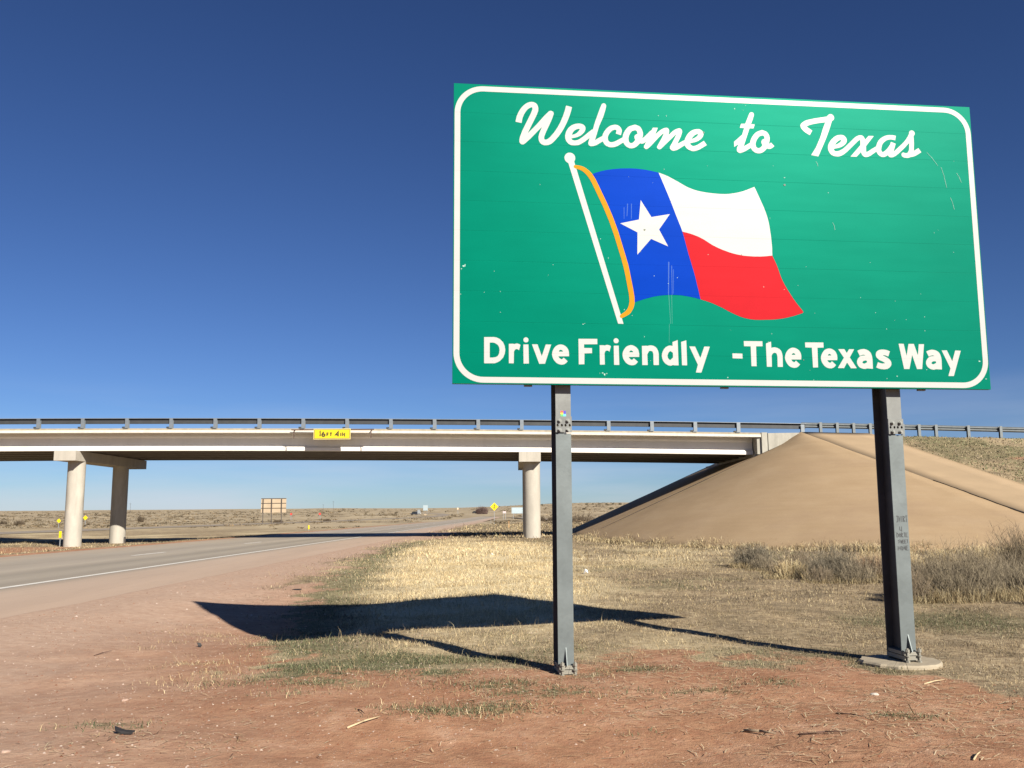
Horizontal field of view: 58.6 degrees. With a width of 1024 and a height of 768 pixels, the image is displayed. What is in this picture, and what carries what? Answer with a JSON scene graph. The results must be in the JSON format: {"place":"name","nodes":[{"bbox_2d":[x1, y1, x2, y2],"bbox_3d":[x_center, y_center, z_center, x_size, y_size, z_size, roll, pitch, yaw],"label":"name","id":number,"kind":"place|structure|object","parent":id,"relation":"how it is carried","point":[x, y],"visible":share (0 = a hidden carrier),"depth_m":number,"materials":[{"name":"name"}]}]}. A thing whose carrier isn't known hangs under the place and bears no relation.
{"place":"outdoors","nodes":[
{"label":"outdoors","id":0,"kind":"place"},
{"bbox_2d":[0,513,449,533],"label":"road","id":1,"kind":"structure","parent":0,"point":[44,531],"depth_m":133.35,"materials":[{"name":"grey asphalt"}]},
{"bbox_2d":[0,516,498,618],"bbox_3d":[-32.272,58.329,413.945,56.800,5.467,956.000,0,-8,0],"label":"road","id":2,"kind":"structure","parent":0,"point":[20,570],"depth_m":26.91,"materials":[{"name":"grey asphalt"}]},
{"bbox_2d":[0,521,468,588],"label":"road edge line","id":3,"kind":"object","parent":2,"relation":"on","point":[167,564],"visible":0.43,"depth_m":24.00,"materials":[{"name":"paint"}]},
{"bbox_2d":[0,436,1023,767],"bbox_3d":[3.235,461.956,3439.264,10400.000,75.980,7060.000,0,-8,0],"label":"ground","id":4,"kind":"structure","parent":0,"point":[302,746],"depth_m":7.57,"materials":[{"name":"brown soil"}]},
{"bbox_2d":[13,518,25,524],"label":"bush","id":5,"kind":"object","parent":4,"relation":"on","point":[19,522],"visible":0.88,"depth_m":197.46,"materials":[{"name":"brown plant"}]},
{"bbox_2d":[115,726,134,733],"bbox_3d":[-2.342,2.079,5.475,0.153,0.032,0.048,-3,-9,18],"label":"rubber scrap","id":6,"kind":"object","parent":4,"relation":"on","point":[121,730],"visible":1,"depth_m":5.46,"materials":[{"name":"black rubber"}]},
{"bbox_2d":[136,513,145,521],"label":"bush","id":7,"kind":"object","parent":4,"relation":"on","point":[141,519],"visible":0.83,"depth_m":257.14,"materials":[{"name":"brown plant"}]},
{"bbox_2d":[261,498,285,522],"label":"billboard","id":8,"kind":"object","parent":4,"relation":"on","point":[273,505],"visible":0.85,"depth_m":188.34,"materials":[{"name":"brown wood"}]},
{"bbox_2d":[0,502,619,528],"bbox_3d":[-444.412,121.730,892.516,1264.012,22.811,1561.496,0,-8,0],"label":"scrub","id":9,"kind":"object","parent":4,"relation":"on","point":[193,519],"visible":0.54,"depth_m":322.14,"materials":[{"name":"brown plant"}]},
{"bbox_2d":[347,716,379,728],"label":"dry stalk","id":10,"kind":"object","parent":4,"relation":"on","point":[361,722],"visible":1,"depth_m":5.73,"materials":[{"name":"beige plant"}]},
{"bbox_2d":[0,418,805,546],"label":"overpass","id":11,"kind":"object","parent":4,"relation":"on","point":[122,451],"visible":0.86,"depth_m":51.77,"materials":[{"name":"concrete"}]},
{"bbox_2d":[291,429,373,438],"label":"clearance sign","id":12,"kind":"object","parent":11,"relation":"hanging from","point":[332,433],"visible":1,"depth_m":50.60,"materials":[{"name":"yellow metal"}]},
{"bbox_2d":[423,505,427,514],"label":"roadside sign","id":13,"kind":"object","parent":4,"relation":"on","point":[425,507],"visible":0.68,"depth_m":515.28,"materials":[{"name":"white metal"}]},
{"bbox_2d":[475,506,488,513],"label":"round bush","id":14,"kind":"object","parent":4,"relation":"on","point":[482,510],"visible":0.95,"depth_m":513.73,"materials":[{"name":"brown plant"}]},
{"bbox_2d":[490,503,497,523],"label":"merge sign","id":15,"kind":"object","parent":4,"relation":"on","point":[494,506],"visible":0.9,"depth_m":138.74,"materials":[{"name":"yellow metal"}]},
{"bbox_2d":[0,437,1023,740],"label":"dry grass","id":16,"kind":"structure","parent":4,"relation":"on","point":[546,529],"depth_m":13.35,"materials":[{"name":"beige plant"}]},
{"bbox_2d":[2,615,1023,767],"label":"straw litter","id":17,"kind":"object","parent":4,"relation":"on","point":[872,700],"visible":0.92,"depth_m":6.45,"materials":[{"name":"beige plant"}]},
{"bbox_2d":[512,507,522,513],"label":"roadside sign","id":18,"kind":"object","parent":4,"relation":"on","point":[517,510],"visible":0.85,"depth_m":287.25,"materials":[{"name":"white metal"}]},
{"bbox_2d":[42,540,1023,737],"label":"green weeds","id":19,"kind":"object","parent":4,"relation":"on","point":[454,661],"visible":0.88,"depth_m":8.32,"materials":[{"name":"green plant"}]},
{"bbox_2d":[572,511,595,521],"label":"bush","id":20,"kind":"object","parent":4,"relation":"on","point":[581,518],"visible":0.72,"depth_m":167.84,"materials":[{"name":"brown plant"}]},
{"bbox_2d":[452,83,990,675],"bbox_3d":[1.899,0.073,8.270,4.887,5.436,0.667,0,-8,-5],"label":"welcome sign","id":21,"kind":"object","parent":4,"relation":"on","point":[632,239],"visible":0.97,"depth_m":8.17,"materials":[{"name":"teal metal"}]},
{"bbox_2d":[725,539,775,568],"bbox_3d":[5.852,4.139,22.218,1.587,0.720,1.114,0,-8,0],"label":"shrub","id":22,"kind":"object","parent":4,"relation":"on","point":[743,560],"visible":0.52,"depth_m":22.21,"materials":[{"name":"brown plant"}]},
{"bbox_2d":[743,729,775,733],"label":"dry stalk","id":23,"kind":"object","parent":4,"relation":"on","point":[754,730],"visible":1,"depth_m":5.49,"materials":[{"name":"beige plant"}]},
{"bbox_2d":[745,551,776,570],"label":"shrub","id":24,"kind":"object","parent":4,"relation":"on","point":[759,565],"visible":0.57,"depth_m":21.30,"materials":[{"name":"brown plant"}]},
{"bbox_2d":[759,556,792,574],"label":"shrub","id":25,"kind":"object","parent":4,"relation":"on","point":[769,569],"visible":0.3,"depth_m":20.06,"materials":[{"name":"beige plant"}]},
{"bbox_2d":[763,553,806,579],"bbox_3d":[5.610,3.665,18.423,1.312,0.553,0.880,0,-8,0],"label":"shrub","id":26,"kind":"object","parent":4,"relation":"on","point":[790,570],"visible":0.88,"depth_m":18.43,"materials":[{"name":"beige plant"}]},
{"bbox_2d":[776,548,815,565],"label":"shrub","id":27,"kind":"object","parent":4,"relation":"on","point":[801,556],"visible":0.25,"depth_m":21.68,"materials":[{"name":"brown plant"}]},
{"bbox_2d":[572,531,1022,553],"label":"slope foot grass","id":28,"kind":"structure","parent":4,"relation":"on","point":[621,541],"depth_m":33.11,"materials":[{"name":"beige plant"}]},
{"bbox_2d":[572,432,1023,552],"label":"paved slope","id":29,"kind":"structure","parent":4,"relation":"on","point":[801,488],"depth_m":39.07,"materials":[{"name":"concrete"}]},
{"bbox_2d":[783,552,812,573],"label":"shrub","id":30,"kind":"object","parent":4,"relation":"on","point":[802,562],"visible":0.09,"depth_m":18.74,"materials":[{"name":"brown plant"}]},
{"bbox_2d":[800,565,839,583],"bbox_3d":[5.813,3.558,17.198,0.921,0.426,0.594,0,-8,0],"label":"shrub","id":31,"kind":"object","parent":4,"relation":"on","point":[823,578],"visible":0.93,"depth_m":17.17,"materials":[{"name":"beige plant"}]},
{"bbox_2d":[798,731,846,734],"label":"dry stalk","id":32,"kind":"object","parent":4,"relation":"on","point":[819,732],"visible":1,"depth_m":5.37,"materials":[{"name":"beige plant"}]},
{"bbox_2d":[799,540,873,580],"bbox_3d":[6.317,3.399,17.749,1.821,0.852,1.110,0,-8,0],"label":"shrub","id":33,"kind":"object","parent":4,"relation":"on","point":[830,562],"visible":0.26,"depth_m":17.72,"materials":[{"name":"brown plant"}]},
{"bbox_2d":[836,712,864,716],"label":"dry stalk","id":34,"kind":"object","parent":4,"relation":"on","point":[849,713],"visible":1,"depth_m":5.89,"materials":[{"name":"brown plant"}]},
{"bbox_2d":[833,555,882,583],"bbox_3d":[6.493,3.444,17.013,1.198,0.563,0.745,0,-8,0],"label":"shrub","id":35,"kind":"object","parent":4,"relation":"on","point":[865,577],"visible":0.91,"depth_m":16.95,"materials":[{"name":"beige plant"}]},
{"bbox_2d":[854,551,882,577],"bbox_3d":[7.184,3.546,18.186,1.267,0.685,0.867,0,-8,0],"label":"shrub","id":36,"kind":"object","parent":4,"relation":"on","point":[870,561],"visible":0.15,"depth_m":18.18,"materials":[{"name":"beige plant"}]},
{"bbox_2d":[857,546,881,563],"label":"grass tuft","id":37,"kind":"object","parent":4,"relation":"on","point":[862,554],"visible":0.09,"depth_m":23.14,"materials":[{"name":"beige plant"}]},
{"bbox_2d":[858,550,882,578],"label":"shrub","id":38,"kind":"object","parent":4,"relation":"on","point":[878,568],"visible":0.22,"depth_m":18.06,"materials":[{"name":"beige plant"}]},
{"bbox_2d":[801,422,1023,437],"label":"guardrail","id":39,"kind":"object","parent":4,"relation":"on","point":[917,427],"visible":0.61,"depth_m":52.10,"materials":[{"name":"metal"}]},
{"bbox_2d":[882,565,946,603],"bbox_3d":[6.039,2.932,13.625,1.217,0.694,0.880,0,-8,0],"label":"shrub","id":40,"kind":"object","parent":4,"relation":"on","point":[919,583],"visible":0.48,"depth_m":13.54,"materials":[{"name":"beige plant"}]},
{"bbox_2d":[910,554,922,578],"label":"shrub","id":41,"kind":"object","parent":4,"relation":"on","point":[914,563],"visible":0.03,"depth_m":16.65,"materials":[{"name":"beige plant"}]},
{"bbox_2d":[910,547,924,563],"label":"grass tuft","id":42,"kind":"object","parent":4,"relation":"on","point":[915,556],"visible":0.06,"depth_m":23.44,"materials":[{"name":"beige plant"}]},
{"bbox_2d":[922,547,966,560],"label":"grass tuft","id":43,"kind":"object","parent":4,"relation":"on","point":[940,551],"visible":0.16,"depth_m":24.72,"materials":[{"name":"beige plant"}]},
{"bbox_2d":[880,530,1023,603],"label":"shrub","id":44,"kind":"object","parent":4,"relation":"on","point":[951,582],"visible":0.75,"depth_m":13.73,"materials":[{"name":"beige plant"}]},
{"bbox_2d":[903,436,1023,482],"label":"embankment grass","id":45,"kind":"structure","parent":4,"relation":"on","point":[1017,439],"depth_m":47.62,"materials":[{"name":"beige plant"}]},
{"bbox_2d":[966,544,1006,562],"bbox_3d":[12.293,4.370,23.630,1.406,0.529,0.965,3,-9,-22],"label":"grass tuft","id":46,"kind":"object","parent":4,"relation":"on","point":[976,550],"visible":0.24,"depth_m":23.66,"materials":[{"name":"beige plant"}]},
{"bbox_2d":[975,543,1023,581],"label":"shrub","id":47,"kind":"object","parent":4,"relation":"on","point":[1013,562],"visible":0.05,"depth_m":14.89,"materials":[{"name":"brown plant"}]},
{"bbox_2d":[977,522,1023,578],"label":"shrub","id":48,"kind":"object","parent":4,"relation":"on","point":[1017,552],"visible":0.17,"depth_m":17.00,"materials":[{"name":"brown plant"}]},
{"bbox_2d":[992,551,1023,600],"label":"shrub","id":49,"kind":"object","parent":4,"relation":"on","point":[1017,578],"visible":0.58,"depth_m":13.79,"materials":[{"name":"beige plant"}]},
{"bbox_2d":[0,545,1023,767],"bbox_3d":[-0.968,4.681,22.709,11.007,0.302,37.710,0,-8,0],"label":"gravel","id":50,"kind":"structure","parent":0,"point":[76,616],"depth_m":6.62,"materials":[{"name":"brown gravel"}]},
{"bbox_2d":[0,0,1023,510],"label":"sky","id":51,"kind":"structure","parent":0,"point":[209,208],"materials":[{"name":"blue"}]}
]}

